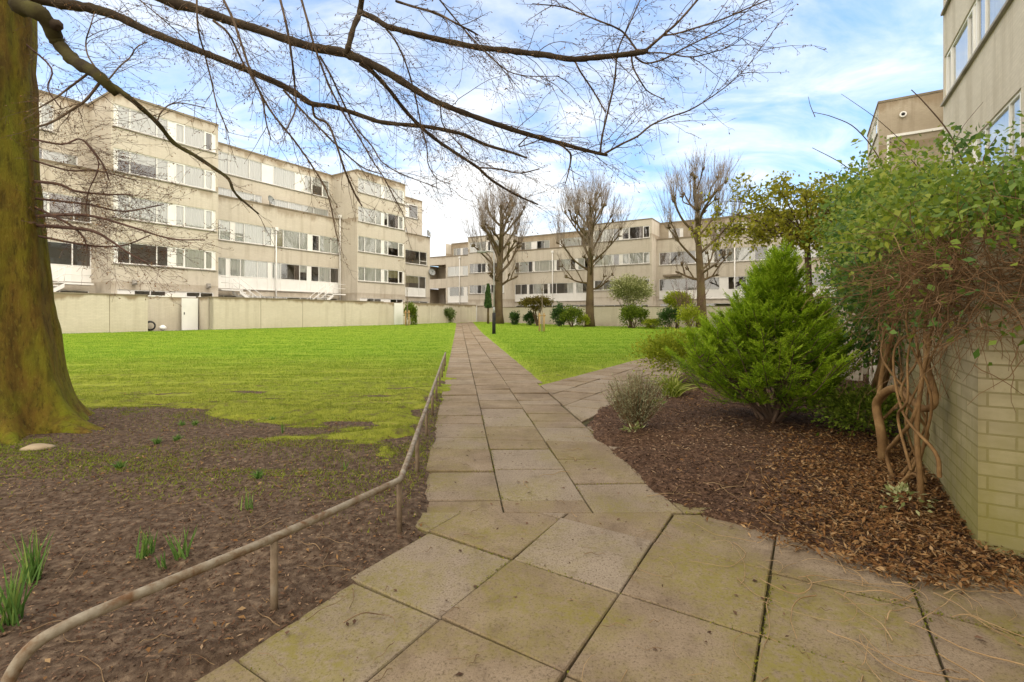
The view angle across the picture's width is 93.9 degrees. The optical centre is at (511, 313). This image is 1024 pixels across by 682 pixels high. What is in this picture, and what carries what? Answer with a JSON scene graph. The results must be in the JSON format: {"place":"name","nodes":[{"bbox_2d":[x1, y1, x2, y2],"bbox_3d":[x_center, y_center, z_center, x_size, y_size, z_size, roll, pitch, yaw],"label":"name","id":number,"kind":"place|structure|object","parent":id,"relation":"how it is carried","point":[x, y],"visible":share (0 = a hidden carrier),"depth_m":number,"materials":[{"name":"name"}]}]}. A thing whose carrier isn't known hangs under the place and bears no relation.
{"place":"outdoors","nodes":[
{"label":"outdoors","id":0,"kind":"place"},
{"bbox_2d":[0,380,445,681],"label":"soil","id":1,"kind":"structure","parent":0,"point":[184,672],"depth_m":2.74,"materials":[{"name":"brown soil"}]},
{"bbox_2d":[0,561,39,632],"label":"bulb plant","id":2,"kind":"object","parent":1,"relation":"on","point":[13,608],"visible":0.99,"depth_m":1.93,"materials":[{"name":"green plant"}]},
{"bbox_2d":[3,530,52,587],"bbox_3d":[-2.304,1.157,2.270,0.178,0.262,0.203,0,0,-39],"label":"bulb plant","id":3,"kind":"object","parent":1,"relation":"on","point":[36,571],"visible":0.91,"depth_m":2.28,"materials":[{"name":"green plant"}]},
{"bbox_2d":[19,443,55,450],"bbox_3d":[-4.416,1.250,4.469,0.254,0.070,0.185,0,0,-17],"label":"stone","id":4,"kind":"object","parent":1,"relation":"on","point":[37,446],"visible":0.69,"depth_m":4.42,"materials":[{"name":"beige stone"}]},
{"bbox_2d":[134,526,157,559],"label":"bulb plant","id":5,"kind":"object","parent":1,"relation":"on","point":[145,550],"visible":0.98,"depth_m":2.48,"materials":[{"name":"green plant"}]},
{"bbox_2d":[163,526,197,560],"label":"bulb plant","id":6,"kind":"object","parent":1,"relation":"on","point":[180,553],"visible":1,"depth_m":2.46,"materials":[{"name":"green plant"}]},
{"bbox_2d":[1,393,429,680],"bbox_3d":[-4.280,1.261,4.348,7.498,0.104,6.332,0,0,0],"label":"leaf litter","id":7,"kind":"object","parent":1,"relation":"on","point":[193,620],"visible":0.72,"depth_m":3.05,"materials":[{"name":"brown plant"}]},
{"bbox_2d":[0,398,441,506],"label":"creeping weeds","id":8,"kind":"object","parent":1,"relation":"on","point":[25,453],"visible":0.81,"depth_m":3.91,"materials":[{"name":"green plant"}]},
{"bbox_2d":[0,352,445,681],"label":"rail","id":9,"kind":"object","parent":1,"relation":"on","point":[26,652],"visible":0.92,"depth_m":1.95,"materials":[{"name":"grey metal"}]},
{"bbox_2d":[240,487,252,510],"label":"bulb plant","id":10,"kind":"object","parent":1,"relation":"on","point":[250,503],"visible":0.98,"depth_m":3.07,"materials":[{"name":"green plant"}]},
{"bbox_2d":[0,0,827,444],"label":"beech tree","id":11,"kind":"object","parent":1,"relation":"on","point":[36,392],"visible":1,"depth_m":5.15,"materials":[{"name":"brown plant"}]},
{"bbox_2d":[0,410,959,681],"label":"fallen twigs","id":12,"kind":"object","parent":1,"relation":"on","point":[328,550],"visible":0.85,"depth_m":2.65,"materials":[{"name":"brown wood"}]},
{"bbox_2d":[62,322,464,460],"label":"lawn","id":13,"kind":"structure","parent":0,"point":[219,405],"depth_m":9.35,"materials":[{"name":"green plant"}]},
{"bbox_2d":[401,267,409,325],"bbox_3d":[-8.812,-1.426,39.856,0.696,5.363,1.350,0,0,9],"label":"staked sapling","id":14,"kind":"object","parent":13,"relation":"on","point":[407,312],"visible":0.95,"depth_m":39.98,"materials":[{"name":"brown wood"}]},
{"bbox_2d":[403,301,417,324],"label":"bush","id":15,"kind":"object","parent":13,"relation":"on","point":[413,313],"visible":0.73,"depth_m":41.79,"materials":[{"name":"green plant"}]},
{"bbox_2d":[444,308,456,322],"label":"clipped bush","id":16,"kind":"object","parent":13,"relation":"on","point":[450,313],"visible":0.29,"depth_m":50.71,"materials":[{"name":"plant"}]},
{"bbox_2d":[36,0,942,266],"label":"sky","id":17,"kind":"structure","parent":0,"point":[878,50],"materials":[{"name":"blue"}]},
{"bbox_2d":[473,322,719,385],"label":"lawn","id":18,"kind":"structure","parent":0,"point":[575,373],"depth_m":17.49,"materials":[{"name":"green plant"}]},
{"bbox_2d":[477,250,495,333],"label":"lamp column","id":19,"kind":"structure","parent":18,"relation":"on","point":[493,313],"depth_m":29.44,"materials":[{"name":"metal"}]},
{"bbox_2d":[484,283,491,323],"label":"slender cypress","id":20,"kind":"object","parent":18,"relation":"on","point":[488,302],"visible":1,"depth_m":48.82,"materials":[{"name":"green plant"}]},
{"bbox_2d":[460,173,541,323],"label":"pollarded tree","id":21,"kind":"object","parent":18,"relation":"on","point":[484,225],"visible":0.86,"depth_m":49.58,"materials":[{"name":"brown plant"}]},
{"bbox_2d":[509,310,519,324],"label":"evergreen shrub","id":22,"kind":"object","parent":18,"relation":"on","point":[514,316],"visible":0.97,"depth_m":47.80,"materials":[{"name":"green plant"}]},
{"bbox_2d":[523,310,537,324],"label":"evergreen shrub","id":23,"kind":"object","parent":18,"relation":"on","point":[528,317],"visible":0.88,"depth_m":47.30,"materials":[{"name":"green plant"}]},
{"bbox_2d":[517,295,554,325],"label":"spreading shrub","id":24,"kind":"object","parent":18,"relation":"on","point":[533,302],"visible":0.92,"depth_m":46.07,"materials":[{"name":"green plant"}]},
{"bbox_2d":[538,279,545,330],"bbox_3d":[2.120,-0.572,33.597,1.040,4.144,0.580,0,0,0],"label":"staked sapling","id":25,"kind":"object","parent":18,"relation":"on","point":[543,315],"visible":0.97,"depth_m":33.59,"materials":[{"name":"brown wood"}]},
{"bbox_2d":[549,302,566,325],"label":"evergreen shrub","id":26,"kind":"object","parent":18,"relation":"on","point":[557,311],"visible":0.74,"depth_m":45.39,"materials":[{"name":"green plant"}]},
{"bbox_2d":[557,304,585,326],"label":"evergreen shrub","id":27,"kind":"object","parent":18,"relation":"on","point":[571,314],"visible":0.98,"depth_m":44.69,"materials":[{"name":"green plant"}]},
{"bbox_2d":[576,314,589,326],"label":"shrub","id":28,"kind":"object","parent":18,"relation":"on","point":[586,319],"visible":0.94,"depth_m":44.40,"materials":[{"name":"green plant"}]},
{"bbox_2d":[545,162,647,326],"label":"pollarded tree","id":29,"kind":"object","parent":18,"relation":"on","point":[591,220],"visible":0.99,"depth_m":45.72,"materials":[{"name":"brown plant"}]},
{"bbox_2d":[604,272,656,327],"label":"variegated tree","id":30,"kind":"object","parent":18,"relation":"on","point":[630,289],"visible":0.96,"depth_m":41.53,"materials":[{"name":"green plant"}]},
{"bbox_2d":[618,304,649,327],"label":"bush","id":31,"kind":"object","parent":18,"relation":"on","point":[627,312],"visible":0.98,"depth_m":40.66,"materials":[{"name":"green plant"}]},
{"bbox_2d":[641,318,663,327],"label":"shrub","id":32,"kind":"object","parent":18,"relation":"on","point":[646,322],"visible":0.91,"depth_m":40.10,"materials":[{"name":"green plant"}]},
{"bbox_2d":[656,306,682,328],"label":"dark bush","id":33,"kind":"object","parent":18,"relation":"on","point":[667,314],"visible":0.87,"depth_m":39.34,"materials":[{"name":"green plant"}]},
{"bbox_2d":[662,291,695,328],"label":"bush","id":34,"kind":"object","parent":18,"relation":"on","point":[669,300],"visible":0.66,"depth_m":39.81,"materials":[{"name":"green plant"}]},
{"bbox_2d":[674,302,707,330],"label":"shrub","id":35,"kind":"object","parent":18,"relation":"on","point":[688,313],"visible":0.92,"depth_m":29.80,"materials":[{"name":"green plant"}]},
{"bbox_2d":[668,271,714,326],"bbox_3d":[13.950,-1.161,38.096,3.616,5.088,3.709,0,0,0],"label":"bare shrub","id":36,"kind":"object","parent":18,"relation":"on","point":[701,303],"visible":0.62,"depth_m":37.80,"materials":[{"name":"brown plant"}]},
{"bbox_2d":[646,135,754,327],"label":"pollarded tree","id":37,"kind":"object","parent":18,"relation":"on","point":[696,205],"visible":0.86,"depth_m":41.79,"materials":[{"name":"brown plant"}]},
{"bbox_2d":[195,322,1023,681],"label":"paving","id":38,"kind":"structure","parent":0,"point":[525,634],"depth_m":2.22,"materials":[{"name":"beige stone"}]},
{"bbox_2d":[246,407,1023,681],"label":"joint moss","id":39,"kind":"object","parent":38,"relation":"on","point":[912,590],"visible":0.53,"depth_m":2.18,"materials":[{"name":"green plant"}]},
{"bbox_2d":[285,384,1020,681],"bbox_3d":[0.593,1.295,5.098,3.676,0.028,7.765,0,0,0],"label":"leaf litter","id":40,"kind":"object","parent":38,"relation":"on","point":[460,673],"visible":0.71,"depth_m":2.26,"materials":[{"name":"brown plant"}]},
{"bbox_2d":[940,0,1023,230],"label":"apartment block","id":41,"kind":"structure","parent":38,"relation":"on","point":[983,51],"depth_m":10.77,"materials":[{"name":"white paint"}]},
{"bbox_2d":[940,0,1012,106],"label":"window","id":42,"kind":"structure","parent":41,"relation":"in","point":[984,16],"depth_m":11.61,"materials":[{"name":"glass"}]},
{"bbox_2d":[946,90,1021,185],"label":"window","id":43,"kind":"structure","parent":41,"relation":"in","point":[1005,117],"depth_m":9.96,"materials":[{"name":"glass"}]},
{"bbox_2d":[587,361,1023,575],"bbox_3d":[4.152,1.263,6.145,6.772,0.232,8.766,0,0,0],"label":"bark mulch","id":44,"kind":"object","parent":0,"point":[730,463],"visible":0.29,"depth_m":3.84,"materials":[{"name":"brown plant"}]},
{"bbox_2d":[621,421,644,431],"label":"seedling","id":45,"kind":"object","parent":44,"relation":"on","point":[634,427],"visible":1,"depth_m":4.96,"materials":[{"name":"green plant"}]},
{"bbox_2d":[600,368,669,427],"bbox_3d":[1.349,0.952,5.227,0.793,0.734,0.597,0,0,0],"label":"grey shrub","id":46,"kind":"object","parent":44,"relation":"on","point":[634,408],"visible":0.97,"depth_m":5.18,"materials":[{"name":"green plant"}]},
{"bbox_2d":[621,322,718,381],"bbox_3d":[2.967,0.724,8.594,2.011,1.140,1.291,0,0,0],"label":"loose shrub","id":47,"kind":"object","parent":44,"relation":"on","point":[655,350],"visible":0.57,"depth_m":8.51,"materials":[{"name":"green plant"}]},
{"bbox_2d":[644,367,710,397],"bbox_3d":[2.472,0.990,7.187,0.984,0.525,0.937,0,0,37],"label":"strap leaved plant","id":48,"kind":"object","parent":44,"relation":"on","point":[674,387],"visible":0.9,"depth_m":7.16,"materials":[{"name":"green plant"}]},
{"bbox_2d":[660,235,871,422],"bbox_3d":[2.969,0.245,5.307,2.136,2.325,2.199,0,0,0],"label":"conifer shrub","id":49,"kind":"object","parent":44,"relation":"on","point":[760,316],"visible":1,"depth_m":5.19,"materials":[{"name":"plant"}]},
{"bbox_2d":[523,402,1023,681],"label":"dry stems","id":50,"kind":"object","parent":44,"relation":"on","point":[891,592],"visible":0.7,"depth_m":2.21,"materials":[{"name":"plant"}]},
{"bbox_2d":[688,163,904,319],"bbox_3d":[5.375,-0.769,9.065,3.552,4.145,3.663,0,0,0],"label":"leafy tree","id":51,"kind":"object","parent":44,"relation":"on","point":[784,220],"visible":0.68,"depth_m":8.79,"materials":[{"name":"green plant"}]},
{"bbox_2d":[669,388,1023,595],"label":"leaf litter","id":52,"kind":"object","parent":44,"relation":"on","point":[879,482],"visible":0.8,"depth_m":2.85,"materials":[{"name":"brown plant"}]},
{"bbox_2d":[785,377,911,440],"bbox_3d":[3.499,0.956,4.801,1.391,0.620,1.200,0,0,0],"label":"leafy plant","id":53,"kind":"object","parent":44,"relation":"on","point":[843,405],"visible":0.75,"depth_m":4.67,"materials":[{"name":"green plant"}]},
{"bbox_2d":[839,303,862,380],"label":"garden wall","id":54,"kind":"structure","parent":44,"relation":"on","point":[856,375],"depth_m":8.72,"materials":[{"name":"brick"}]},
{"bbox_2d":[869,305,897,385],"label":"garden wall","id":55,"kind":"structure","parent":44,"relation":"on","point":[874,369],"depth_m":6.76,"materials":[{"name":"brick"}]},
{"bbox_2d":[879,481,937,514],"bbox_3d":[2.430,1.114,2.921,0.236,0.214,0.281,0,0,-33],"label":"seedling","id":56,"kind":"object","parent":44,"relation":"on","point":[900,487],"visible":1,"depth_m":2.91,"materials":[{"name":"green plant"}]},
{"bbox_2d":[898,234,1023,557],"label":"garden wall","id":57,"kind":"structure","parent":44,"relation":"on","point":[977,442],"depth_m":2.58,"materials":[{"name":"brick"}]},
{"bbox_2d":[788,90,1023,514],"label":"climbing vine","id":58,"kind":"object","parent":57,"relation":"attached to","point":[883,249],"visible":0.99,"depth_m":3.11,"materials":[{"name":"plant"}]},
{"bbox_3d":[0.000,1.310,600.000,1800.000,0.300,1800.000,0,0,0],"label":"ground","id":59,"kind":"structure","parent":0,"visible":0},
{"bbox_2d":[54,292,147,333],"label":"garden wall","id":60,"kind":"structure","parent":59,"relation":"on","point":[90,312],"depth_m":24.65,"materials":[{"name":"concrete"}]},
{"bbox_2d":[148,295,195,330],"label":"garden wall","id":61,"kind":"structure","parent":59,"relation":"on","point":[162,310],"depth_m":28.55,"materials":[{"name":"concrete"}]},
{"bbox_2d":[39,89,429,302],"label":"apartment block","id":62,"kind":"structure","parent":59,"relation":"on","point":[301,265],"depth_m":35.81,"materials":[{"name":"white paint"}]},
{"bbox_2d":[39,102,54,132],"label":"window","id":63,"kind":"structure","parent":62,"relation":"in","point":[47,106],"depth_m":28.35,"materials":[{"name":"glass"}]},
{"bbox_2d":[39,148,77,165],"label":"window","id":64,"kind":"structure","parent":62,"relation":"in","point":[59,155],"depth_m":28.84,"materials":[{"name":"glass"}]},
{"bbox_2d":[43,191,92,224],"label":"window","id":65,"kind":"structure","parent":62,"relation":"in","point":[45,193],"depth_m":28.19,"materials":[{"name":"grey glass"}]},
{"bbox_2d":[48,241,91,282],"bbox_3d":[-28.486,-3.015,24.471,0.180,2.370,10.980,0,0,32],"label":"window","id":66,"kind":"structure","parent":62,"relation":"in","point":[83,278],"depth_m":28.37,"materials":[{"name":"white paint"}]},
{"bbox_2d":[113,241,216,270],"bbox_3d":[-21.996,-3.615,30.604,0.229,1.370,5.810,0,0,32],"label":"window","id":67,"kind":"structure","parent":62,"relation":"in","point":[205,261],"depth_m":31.56,"materials":[{"name":"glass"}]},
{"bbox_2d":[113,193,216,231],"bbox_3d":[-21.996,-6.365,30.604,0.230,1.470,5.810,0,0,32],"label":"window","id":68,"kind":"structure","parent":62,"relation":"in","point":[193,217],"depth_m":30.86,"materials":[{"name":"white glass"}]},
{"bbox_2d":[113,148,216,192],"bbox_3d":[-21.996,-9.090,30.604,0.230,1.420,5.810,0,0,32],"label":"window","id":69,"kind":"structure","parent":62,"relation":"in","point":[194,179],"depth_m":30.93,"materials":[{"name":"glass"}]},
{"bbox_2d":[113,103,216,153],"bbox_3d":[-21.996,-11.715,30.604,0.230,1.370,5.810,0,0,32],"label":"window","id":70,"kind":"structure","parent":62,"relation":"in","point":[182,134],"depth_m":30.50,"materials":[{"name":"glass"}]},
{"bbox_2d":[117,289,212,296],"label":"window","id":71,"kind":"structure","parent":62,"relation":"in","point":[119,291],"depth_m":30.53,"materials":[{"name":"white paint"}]},
{"bbox_2d":[218,187,261,202],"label":"window","id":72,"kind":"structure","parent":62,"relation":"in","point":[222,191],"depth_m":38.08,"materials":[{"name":"glass"}]},
{"bbox_2d":[218,151,328,198],"bbox_3d":[-20.263,-11.615,40.023,0.227,1.670,11.680,0,0,32],"label":"window","id":73,"kind":"structure","parent":62,"relation":"in","point":[252,170],"depth_m":39.78,"materials":[{"name":"glass"}]},
{"bbox_2d":[218,257,338,293],"bbox_3d":[-19.190,-3.015,39.475,0.226,2.370,11.780,0,0,32],"label":"window","id":74,"kind":"structure","parent":62,"relation":"in","point":[260,275],"depth_m":38.61,"materials":[{"name":"white paint"}]},
{"bbox_2d":[218,219,338,254],"bbox_3d":[-19.191,-6.215,39.475,0.227,1.570,11.780,0,0,32],"label":"window","id":75,"kind":"structure","parent":62,"relation":"in","point":[286,239],"depth_m":39.04,"materials":[{"name":"white glass"}]},
{"bbox_2d":[275,199,327,215],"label":"window","id":76,"kind":"structure","parent":62,"relation":"in","point":[280,203],"depth_m":42.43,"materials":[{"name":"white glass"}]},
{"bbox_2d":[358,266,404,284],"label":"window","id":77,"kind":"structure","parent":62,"relation":"in","point":[365,274],"depth_m":45.55,"materials":[{"name":"grey glass"}]},
{"bbox_2d":[358,236,404,257],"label":"window","id":78,"kind":"structure","parent":62,"relation":"in","point":[365,244],"depth_m":45.55,"materials":[{"name":"grey glass"}]},
{"bbox_2d":[358,206,404,230],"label":"window","id":79,"kind":"structure","parent":62,"relation":"in","point":[379,220],"depth_m":45.55,"materials":[{"name":"white glass"}]},
{"bbox_2d":[358,178,404,204],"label":"window","id":80,"kind":"structure","parent":62,"relation":"in","point":[366,188],"depth_m":45.64,"materials":[{"name":"glass"}]},
{"bbox_2d":[405,275,426,297],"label":"window","id":81,"kind":"structure","parent":62,"relation":"in","point":[412,292],"depth_m":52.99,"materials":[{"name":"white paint"}]},
{"bbox_2d":[196,296,383,329],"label":"garden wall","id":82,"kind":"structure","parent":59,"relation":"on","point":[221,313],"depth_m":33.13,"materials":[{"name":"concrete"}]},
{"bbox_2d":[182,296,200,329],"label":"garden gate","id":83,"kind":"structure","parent":82,"relation":"attached to","point":[190,309],"depth_m":29.34,"materials":[{"name":"metal"}]},
{"bbox_2d":[383,302,393,324],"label":"garden wall","id":84,"kind":"structure","parent":59,"relation":"on","point":[388,313],"depth_m":41.55,"materials":[{"name":"concrete"}]},
{"bbox_2d":[394,302,402,324],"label":"garden gate","id":85,"kind":"structure","parent":84,"relation":"attached to","point":[398,313],"depth_m":42.52,"materials":[{"name":"white paint"}]},
{"bbox_2d":[394,302,475,323],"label":"garden wall","id":86,"kind":"structure","parent":59,"relation":"on","point":[431,313],"depth_m":49.51,"materials":[{"name":"concrete"}]},
{"bbox_2d":[430,256,445,303],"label":"stair tower","id":87,"kind":"structure","parent":59,"relation":"on","point":[438,287],"depth_m":73.68,"materials":[{"name":"concrete"}]},
{"bbox_2d":[477,306,483,321],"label":"garden wall","id":88,"kind":"structure","parent":59,"relation":"on","point":[480,313],"depth_m":57.76,"materials":[{"name":"concrete"}]},
{"bbox_2d":[484,307,572,324],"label":"garden wall","id":89,"kind":"structure","parent":59,"relation":"on","point":[522,312],"depth_m":54.55,"materials":[{"name":"concrete"}]},
{"bbox_2d":[577,306,640,325],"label":"garden wall","id":90,"kind":"structure","parent":59,"relation":"on","point":[606,315],"depth_m":49.14,"materials":[{"name":"concrete"}]},
{"bbox_2d":[446,209,846,306],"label":"apartment block","id":91,"kind":"structure","parent":59,"relation":"on","point":[641,248],"depth_m":55.05,"materials":[{"name":"white paint"}]},
{"bbox_2d":[447,266,467,276],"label":"window","id":92,"kind":"structure","parent":91,"relation":"in","point":[452,271],"depth_m":68.56,"materials":[{"name":"white glass"}]},
{"bbox_2d":[448,286,467,302],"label":"window","id":93,"kind":"structure","parent":91,"relation":"in","point":[451,299],"depth_m":68.20,"materials":[{"name":"white paint"}]},
{"bbox_2d":[470,240,498,252],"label":"window","id":94,"kind":"structure","parent":91,"relation":"in","point":[472,250],"depth_m":64.03,"materials":[{"name":"grey glass"}]},
{"bbox_2d":[470,284,503,293],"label":"window","id":95,"kind":"structure","parent":91,"relation":"in","point":[483,287],"depth_m":63.97,"materials":[{"name":"white paint"}]},
{"bbox_2d":[522,240,549,249],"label":"window","id":96,"kind":"structure","parent":91,"relation":"in","point":[533,244],"depth_m":63.32,"materials":[{"name":"grey glass"}]},
{"bbox_2d":[515,258,584,272],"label":"window","id":97,"kind":"structure","parent":91,"relation":"in","point":[546,265],"depth_m":60.83,"materials":[{"name":"grey glass"}]},
{"bbox_2d":[515,282,585,301],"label":"window","id":98,"kind":"structure","parent":91,"relation":"in","point":[571,295],"depth_m":60.06,"materials":[{"name":"white paint"}]},
{"bbox_2d":[560,237,587,246],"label":"window","id":99,"kind":"structure","parent":91,"relation":"in","point":[569,243],"depth_m":60.46,"materials":[{"name":"grey glass"}]},
{"bbox_2d":[593,252,649,266],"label":"window","id":100,"kind":"structure","parent":91,"relation":"in","point":[642,257],"depth_m":53.55,"materials":[{"name":"grey glass"}]},
{"bbox_2d":[593,225,649,242],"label":"window","id":101,"kind":"structure","parent":91,"relation":"in","point":[641,228],"depth_m":53.76,"materials":[{"name":"grey glass"}]},
{"bbox_2d":[659,273,833,299],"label":"window","id":102,"kind":"structure","parent":91,"relation":"in","point":[723,281],"depth_m":50.06,"materials":[{"name":"white paint"}]},
{"bbox_2d":[659,243,836,265],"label":"window","id":103,"kind":"structure","parent":91,"relation":"in","point":[742,255],"depth_m":49.35,"materials":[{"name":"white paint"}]},
{"bbox_2d":[641,306,731,326],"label":"garden wall","id":104,"kind":"structure","parent":59,"relation":"on","point":[653,311],"depth_m":45.74,"materials":[{"name":"concrete"}]},
{"bbox_2d":[866,89,942,242],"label":"apartment block","id":105,"kind":"structure","parent":59,"relation":"on","point":[911,117],"depth_m":28.36,"materials":[{"name":"white paint"}]},
{"bbox_2d":[866,117,877,160],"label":"window","id":106,"kind":"structure","parent":105,"relation":"in","point":[874,134],"depth_m":31.19,"materials":[{"name":"glass"}]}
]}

